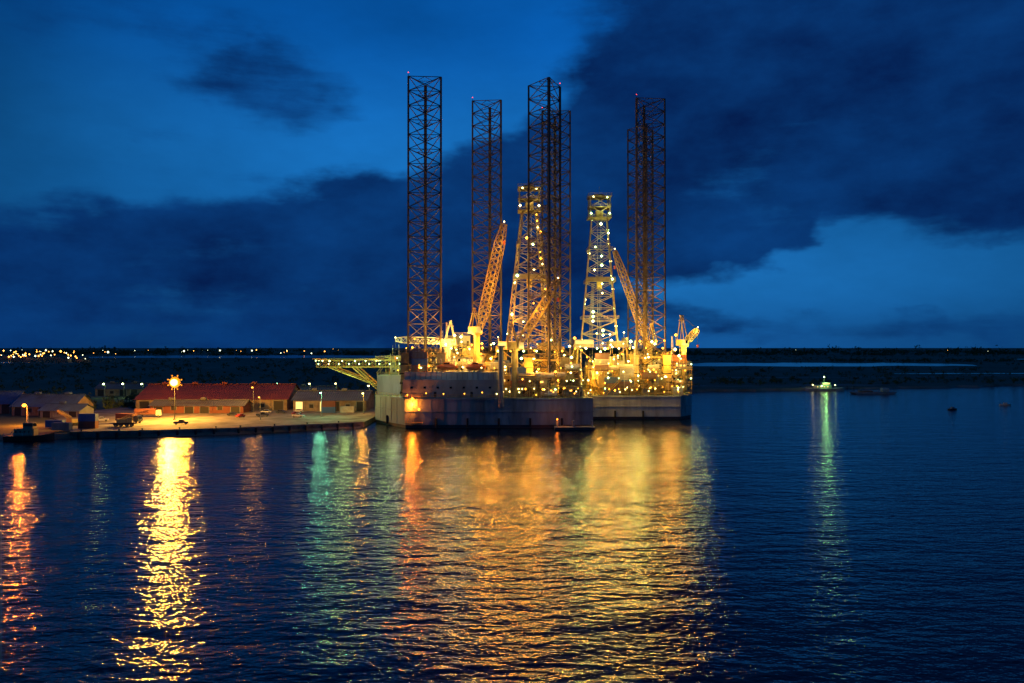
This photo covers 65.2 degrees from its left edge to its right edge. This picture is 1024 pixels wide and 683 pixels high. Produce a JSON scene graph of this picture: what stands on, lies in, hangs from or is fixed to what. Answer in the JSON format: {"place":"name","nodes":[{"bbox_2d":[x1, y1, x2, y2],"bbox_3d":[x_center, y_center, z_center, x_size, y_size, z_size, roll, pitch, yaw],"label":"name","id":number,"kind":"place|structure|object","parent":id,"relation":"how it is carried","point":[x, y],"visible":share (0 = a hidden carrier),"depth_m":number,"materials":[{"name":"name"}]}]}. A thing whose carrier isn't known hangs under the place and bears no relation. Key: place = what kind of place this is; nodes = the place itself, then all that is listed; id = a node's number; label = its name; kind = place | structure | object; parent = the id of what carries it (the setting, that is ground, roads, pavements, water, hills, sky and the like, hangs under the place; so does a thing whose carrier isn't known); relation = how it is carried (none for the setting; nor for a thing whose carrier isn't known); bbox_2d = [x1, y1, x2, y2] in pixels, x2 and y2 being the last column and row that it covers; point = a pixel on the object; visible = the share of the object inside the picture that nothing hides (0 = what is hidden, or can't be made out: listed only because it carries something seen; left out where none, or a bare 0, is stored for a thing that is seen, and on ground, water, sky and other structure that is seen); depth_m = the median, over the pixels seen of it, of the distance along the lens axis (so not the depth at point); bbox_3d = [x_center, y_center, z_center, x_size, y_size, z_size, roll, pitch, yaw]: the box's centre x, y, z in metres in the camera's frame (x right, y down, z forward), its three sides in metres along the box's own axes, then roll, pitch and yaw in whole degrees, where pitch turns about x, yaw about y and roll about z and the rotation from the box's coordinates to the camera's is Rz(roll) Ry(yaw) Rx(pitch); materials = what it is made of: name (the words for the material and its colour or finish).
{"place":"outdoors","nodes":[
{"label":"outdoors","id":0,"kind":"place"},
{"bbox_2d":[0,362,34,362],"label":"river","id":1,"kind":"structure","parent":0,"point":[16,362],"depth_m":1509.10,"materials":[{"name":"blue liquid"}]},
{"bbox_2d":[95,389,142,395],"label":"walls","id":2,"kind":"structure","parent":0,"point":[109,394],"depth_m":479.81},
{"bbox_2d":[97,389,139,395],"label":"doors","id":3,"kind":"structure","parent":2,"relation":"attached to","point":[121,392],"depth_m":479.71,"materials":[{"name":"black"}]},
{"bbox_2d":[94,381,161,388],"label":"roof","id":4,"kind":"structure","parent":2,"relation":"on","point":[114,385],"depth_m":483.44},
{"bbox_2d":[51,408,375,436],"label":"quay apron","id":5,"kind":"object","parent":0,"point":[199,422],"visible":0.59,"depth_m":311.19,"materials":[{"name":"concrete"}]},
{"bbox_2d":[115,413,142,423],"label":"cargo truck","id":6,"kind":"object","parent":5,"relation":"on","point":[138,419],"visible":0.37,"depth_m":304.09,"materials":[{"name":"brown metal"}]},
{"bbox_2d":[113,410,148,426],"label":"mobile crane","id":7,"kind":"object","parent":5,"relation":"on","point":[127,421],"visible":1,"depth_m":290.14,"materials":[{"name":"black metal"}]},
{"bbox_2d":[134,408,161,416],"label":"cargo truck","id":8,"kind":"object","parent":5,"relation":"on","point":[154,411],"visible":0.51,"depth_m":329.08,"materials":[{"name":"orange metal"}]},
{"bbox_2d":[167,375,181,419],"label":"mast light","id":9,"kind":"object","parent":5,"relation":"on","point":[174,382],"visible":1,"depth_m":317.51,"materials":[{"name":"yellow metal"}]},
{"bbox_2d":[173,419,188,424],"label":"pickup truck","id":10,"kind":"object","parent":5,"relation":"on","point":[179,421],"visible":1,"depth_m":299.00,"materials":[{"name":"grey metal"}]},
{"bbox_2d":[45,401,354,429],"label":"stacked containers","id":11,"kind":"object","parent":5,"relation":"on","point":[88,420],"visible":0.98,"depth_m":283.83,"materials":[{"name":"blue"}]},
{"bbox_2d":[148,397,252,412],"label":"storage shed","id":12,"kind":"structure","parent":5,"relation":"on","point":[203,405],"depth_m":350.28,"materials":[{"name":"brown"}]},
{"bbox_2d":[153,405,242,412],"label":"doors","id":13,"kind":"structure","parent":12,"relation":"in","point":[186,409],"depth_m":349.81,"materials":[{"name":"black"}]},
{"bbox_2d":[73,421,357,437],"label":"quay kerb","id":14,"kind":"structure","parent":5,"relation":"on","point":[177,432],"depth_m":281.73,"materials":[{"name":"concrete"}]},
{"bbox_2d":[256,412,268,416],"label":"pickup truck","id":15,"kind":"object","parent":5,"relation":"on","point":[263,414],"visible":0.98,"depth_m":332.96,"materials":[{"name":"grey"}]},
{"bbox_2d":[292,413,304,417],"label":"pickup truck","id":16,"kind":"object","parent":5,"relation":"on","point":[298,414],"visible":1,"depth_m":329.10,"materials":[{"name":"grey metal"}]},
{"bbox_2d":[134,382,300,409],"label":"warehouse","id":17,"kind":"structure","parent":0,"point":[276,396],"depth_m":372.14,"materials":[{"name":"red"}]},
{"bbox_2d":[139,399,286,409],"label":"doors","id":18,"kind":"structure","parent":17,"relation":"in","point":[277,404],"depth_m":366.77,"materials":[{"name":"black"}]},
{"bbox_2d":[89,355,388,357],"bbox_3d":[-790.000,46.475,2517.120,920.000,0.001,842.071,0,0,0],"label":"river","id":19,"kind":"structure","parent":0,"point":[256,356],"depth_m":2456.83,"materials":[{"name":"blue liquid"}]},
{"bbox_2d":[291,388,374,410],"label":"warehouse","id":20,"kind":"structure","parent":0,"point":[307,400],"depth_m":363.44,"materials":[{"name":"black"}]},
{"bbox_2d":[295,400,362,410],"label":"doors","id":21,"kind":"structure","parent":20,"relation":"in","point":[298,405],"depth_m":361.70,"materials":[{"name":"black"}]},
{"bbox_2d":[0,386,1023,682],"bbox_3d":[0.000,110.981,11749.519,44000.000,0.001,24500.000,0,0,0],"label":"water","id":22,"kind":"structure","parent":0,"point":[804,536],"depth_m":121.84,"materials":[{"name":"blue liquid"}]},
{"bbox_2d":[3,414,53,440],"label":"tug boat","id":23,"kind":"object","parent":22,"relation":"on","point":[28,431],"visible":0.94,"depth_m":264.19,"materials":[{"name":"black metal"}]},
{"bbox_2d":[315,72,593,427],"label":"jackup drilling rig","id":24,"kind":"object","parent":22,"relation":"in","point":[470,388],"visible":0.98,"depth_m":317.64,"materials":[{"name":"paint"}]},
{"bbox_2d":[554,419,594,429],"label":"mooring pontoon","id":25,"kind":"object","parent":22,"relation":"in","point":[573,427],"visible":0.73,"depth_m":297.79,"materials":[{"name":"concrete"}]},
{"bbox_2d":[541,94,699,418],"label":"jackup drilling rig","id":26,"kind":"object","parent":22,"relation":"in","point":[646,382],"visible":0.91,"depth_m":363.18,"materials":[{"name":"black metal"}]},
{"bbox_2d":[805,376,844,390],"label":"work boat","id":27,"kind":"object","parent":22,"relation":"on","point":[824,386],"visible":0.96,"depth_m":563.70,"materials":[{"name":"black paint"}]},
{"bbox_2d":[798,386,854,389],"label":"timber jetty","id":28,"kind":"object","parent":22,"relation":"in","point":[847,387],"visible":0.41,"depth_m":574.06,"materials":[{"name":"wood"}]},
{"bbox_2d":[849,388,896,393],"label":"barge","id":29,"kind":"object","parent":22,"relation":"on","point":[884,391],"visible":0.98,"depth_m":524.38,"materials":[{"name":"grey paint"}]},
{"bbox_2d":[0,348,1023,439],"bbox_3d":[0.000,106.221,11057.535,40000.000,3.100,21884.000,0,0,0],"label":"ground","id":30,"kind":"structure","parent":0,"point":[9,423],"depth_m":957.91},
{"bbox_2d":[0,391,25,413],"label":"site office","id":31,"kind":"structure","parent":30,"relation":"on","point":[8,399],"depth_m":355.08,"materials":[{"name":"blue"}]},
{"bbox_2d":[1,404,9,413],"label":"doors","id":32,"kind":"structure","parent":31,"relation":"in","point":[5,409],"depth_m":352.64,"materials":[{"name":"black"}]},
{"bbox_2d":[9,392,95,415],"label":"site office","id":33,"kind":"structure","parent":30,"relation":"on","point":[35,402],"depth_m":345.09,"materials":[{"name":"black"}]},
{"bbox_2d":[14,407,40,415],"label":"doors","id":34,"kind":"structure","parent":33,"relation":"in","point":[17,410],"depth_m":342.62,"materials":[{"name":"black"}]},
{"bbox_2d":[37,401,95,417],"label":"outbuilding","id":35,"kind":"structure","parent":30,"relation":"on","point":[47,410],"depth_m":333.09,"materials":[{"name":"brown paint"}]},
{"bbox_2d":[42,409,79,417],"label":"doors","id":36,"kind":"structure","parent":35,"relation":"in","point":[45,414],"depth_m":332.32,"materials":[{"name":"black"}]},
{"bbox_2d":[57,410,77,425],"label":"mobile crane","id":37,"kind":"object","parent":30,"relation":"on","point":[71,419],"visible":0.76,"depth_m":295.42,"materials":[{"name":"orange metal"}]},
{"bbox_2d":[0,346,975,362],"bbox_3d":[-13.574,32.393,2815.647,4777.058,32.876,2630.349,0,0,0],"label":"distant settlement","id":38,"kind":"structure","parent":30,"relation":"on","point":[22,358],"depth_m":1668.85,"materials":[{"name":"black"}]},
{"bbox_2d":[0,354,1023,395],"bbox_3d":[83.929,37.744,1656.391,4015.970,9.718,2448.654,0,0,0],"label":"scrub vegetation","id":39,"kind":"object","parent":30,"relation":"on","point":[886,375],"visible":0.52,"depth_m":897.52,"materials":[{"name":"green plant"}]},
{"bbox_2d":[0,344,1023,361],"bbox_3d":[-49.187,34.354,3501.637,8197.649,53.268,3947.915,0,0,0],"label":"distant tree line","id":40,"kind":"object","parent":30,"relation":"on","point":[612,351],"visible":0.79,"depth_m":3010.01,"materials":[{"name":"green plant"}]},
{"bbox_2d":[52,375,1023,408],"bbox_3d":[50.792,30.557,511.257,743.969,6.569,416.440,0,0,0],"label":"tree belt","id":41,"kind":"object","parent":30,"relation":"on","point":[123,403],"visible":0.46,"depth_m":624.96,"materials":[{"name":"green plant"}]},
{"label":"walls","id":42,"kind":"object","parent":30,"relation":"on","visible":0},
{"bbox_2d":[298,384,340,389],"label":"roof","id":43,"kind":"structure","parent":42,"relation":"on","point":[303,387],"depth_m":454.74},
{"bbox_2d":[0,0,1023,347],"label":"sky","id":44,"kind":"structure","parent":0,"point":[174,173],"materials":[{"name":"blue"}]},
{"bbox_2d":[689,384,889,386],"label":"sand bank","id":45,"kind":"structure","parent":0,"point":[786,385],"depth_m":609.24,"materials":[{"name":"beige sand"}]},
{"bbox_2d":[693,376,898,377],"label":"sand bank","id":46,"kind":"structure","parent":0,"point":[795,377],"depth_m":768.75,"materials":[{"name":"beige sand"}]},
{"bbox_2d":[692,363,975,366],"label":"river","id":47,"kind":"structure","parent":0,"point":[806,364],"depth_m":1337.16,"materials":[{"name":"blue liquid"}]},
{"bbox_2d":[894,373,1023,373],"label":"river","id":48,"kind":"structure","parent":0,"point":[955,373],"depth_m":883.96,"materials":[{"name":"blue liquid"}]},
{"bbox_2d":[980,375,1023,375],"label":"sand bank","id":49,"kind":"structure","parent":0,"point":[1002,375],"depth_m":822.60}
]}

